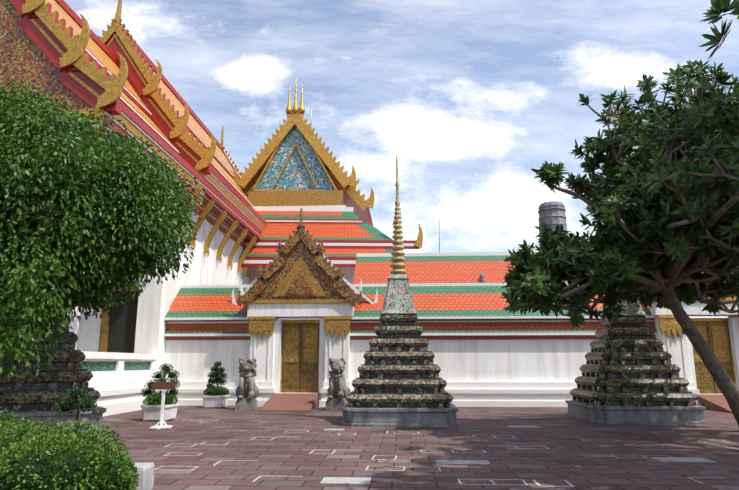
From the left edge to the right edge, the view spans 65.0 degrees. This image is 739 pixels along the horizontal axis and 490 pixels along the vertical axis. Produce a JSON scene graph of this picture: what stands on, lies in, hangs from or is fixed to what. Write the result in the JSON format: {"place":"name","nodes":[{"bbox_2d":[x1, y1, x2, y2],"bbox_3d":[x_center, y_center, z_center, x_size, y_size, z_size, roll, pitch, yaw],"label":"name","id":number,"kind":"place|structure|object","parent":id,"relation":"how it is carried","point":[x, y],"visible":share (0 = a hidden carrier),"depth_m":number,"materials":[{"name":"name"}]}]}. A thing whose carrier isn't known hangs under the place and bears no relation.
{"place":"outdoors","nodes":[
{"label":"outdoors","id":0,"kind":"place"},
{"bbox_2d":[232,83,422,319],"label":"temple building","id":1,"kind":"structure","parent":0,"point":[290,172],"depth_m":39.46,"materials":[{"name":"blue tile"}]},
{"bbox_2d":[64,0,738,317],"label":"sky","id":2,"kind":"structure","parent":0,"point":[470,97],"materials":[{"name":"blue"}]},
{"bbox_2d":[89,406,738,489],"bbox_3d":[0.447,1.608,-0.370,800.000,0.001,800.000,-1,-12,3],"label":"ground","id":3,"kind":"structure","parent":0,"point":[284,460],"depth_m":11.10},
{"bbox_2d":[0,306,105,434],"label":"chedi","id":4,"kind":"structure","parent":3,"relation":"on","point":[43,392],"depth_m":13.78,"materials":[{"name":"grey stone"}]},
{"bbox_2d":[0,387,139,489],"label":"shrub","id":5,"kind":"object","parent":3,"relation":"on","point":[34,457],"visible":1,"depth_m":6.87,"materials":[{"name":"green plant"}]},
{"bbox_2d":[0,79,205,383],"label":"ficus tree","id":6,"kind":"object","parent":3,"relation":"on","point":[88,218],"visible":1,"depth_m":12.45,"materials":[{"name":"green plant"}]},
{"bbox_2d":[0,0,267,415],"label":"temple building","id":7,"kind":"structure","parent":3,"relation":"on","point":[61,50],"depth_m":23.83,"materials":[{"name":"white paint"}]},
{"bbox_2d":[117,462,154,489],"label":"granite block","id":8,"kind":"structure","parent":3,"relation":"on","point":[145,470],"depth_m":7.56,"materials":[{"name":"white stone"}]},
{"bbox_2d":[141,363,179,421],"bbox_3d":[-6.264,4.375,17.334,1.203,1.669,1.020,-1,-12,3],"label":"potted plant","id":9,"kind":"object","parent":3,"relation":"on","point":[151,409],"visible":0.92,"depth_m":17.19,"materials":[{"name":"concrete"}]},
{"bbox_2d":[149,382,175,428],"bbox_3d":[-5.441,4.186,15.186,0.660,1.180,0.504,-1,-12,3],"label":"direction sign","id":10,"kind":"object","parent":3,"relation":"on","point":[163,387],"visible":1,"depth_m":15.23,"materials":[{"name":"white metal"}]},
{"bbox_2d":[202,361,229,407],"bbox_3d":[-5.867,5.342,22.281,1.018,1.757,1.024,-1,-12,3],"label":"potted plant","id":11,"kind":"object","parent":3,"relation":"on","point":[213,396],"visible":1,"depth_m":22.11,"materials":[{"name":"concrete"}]},
{"bbox_2d":[235,358,258,409],"bbox_3d":[-4.523,5.111,21.436,0.843,1.871,0.931,-1,-12,3],"label":"guardian lion","id":12,"kind":"object","parent":3,"relation":"on","point":[247,391],"visible":1,"depth_m":21.17},
{"bbox_2d":[232,208,377,410],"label":"temple gate","id":13,"kind":"structure","parent":3,"relation":"on","point":[300,276],"depth_m":23.54,"materials":[{"name":"white paint"}]},
{"bbox_2d":[326,358,349,410],"bbox_3d":[-1.149,5.077,21.257,0.860,1.864,0.928,-1,-12,3],"label":"guardian lion","id":14,"kind":"object","parent":3,"relation":"on","point":[338,390],"visible":1,"depth_m":21.01},
{"bbox_2d":[341,156,458,426],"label":"chedi","id":15,"kind":"structure","parent":3,"relation":"on","point":[398,382],"depth_m":16.16,"materials":[{"name":"grey stone"}]},
{"bbox_2d":[164,252,656,406],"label":"cloister wall","id":16,"kind":"structure","parent":3,"relation":"on","point":[485,348],"depth_m":23.66,"materials":[{"name":"white paint"}]},
{"bbox_2d":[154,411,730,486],"bbox_3d":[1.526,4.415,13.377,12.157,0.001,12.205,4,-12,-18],"label":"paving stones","id":17,"kind":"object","parent":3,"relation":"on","point":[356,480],"visible":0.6,"depth_m":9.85,"materials":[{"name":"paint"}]},
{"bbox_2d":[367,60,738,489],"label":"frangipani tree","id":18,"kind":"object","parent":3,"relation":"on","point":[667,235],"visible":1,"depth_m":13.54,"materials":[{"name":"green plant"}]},
{"bbox_2d":[565,300,706,424],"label":"chedi","id":19,"kind":"structure","parent":3,"relation":"on","point":[629,372],"depth_m":16.83,"materials":[{"name":"grey stone"}]},
{"bbox_2d":[638,272,738,412],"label":"gateway","id":20,"kind":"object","parent":3,"relation":"on","point":[720,336],"depth_m":22.57,"materials":[{"name":"white paint"}]},
{"bbox_2d":[698,0,738,91],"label":"shade tree","id":21,"kind":"object","parent":3,"relation":"on","point":[717,9],"visible":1,"depth_m":10.95,"materials":[{"name":"green plant"}]},
{"bbox_2d":[311,105,602,252],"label":"antenna masts","id":22,"kind":"object","parent":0,"point":[439,197],"visible":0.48,"depth_m":61.04,"materials":[{"name":"grey"}]},
{"bbox_2d":[538,201,566,250],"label":"distant tower","id":23,"kind":"structure","parent":0,"point":[551,213],"depth_m":94.63,"materials":[{"name":"white stone"}]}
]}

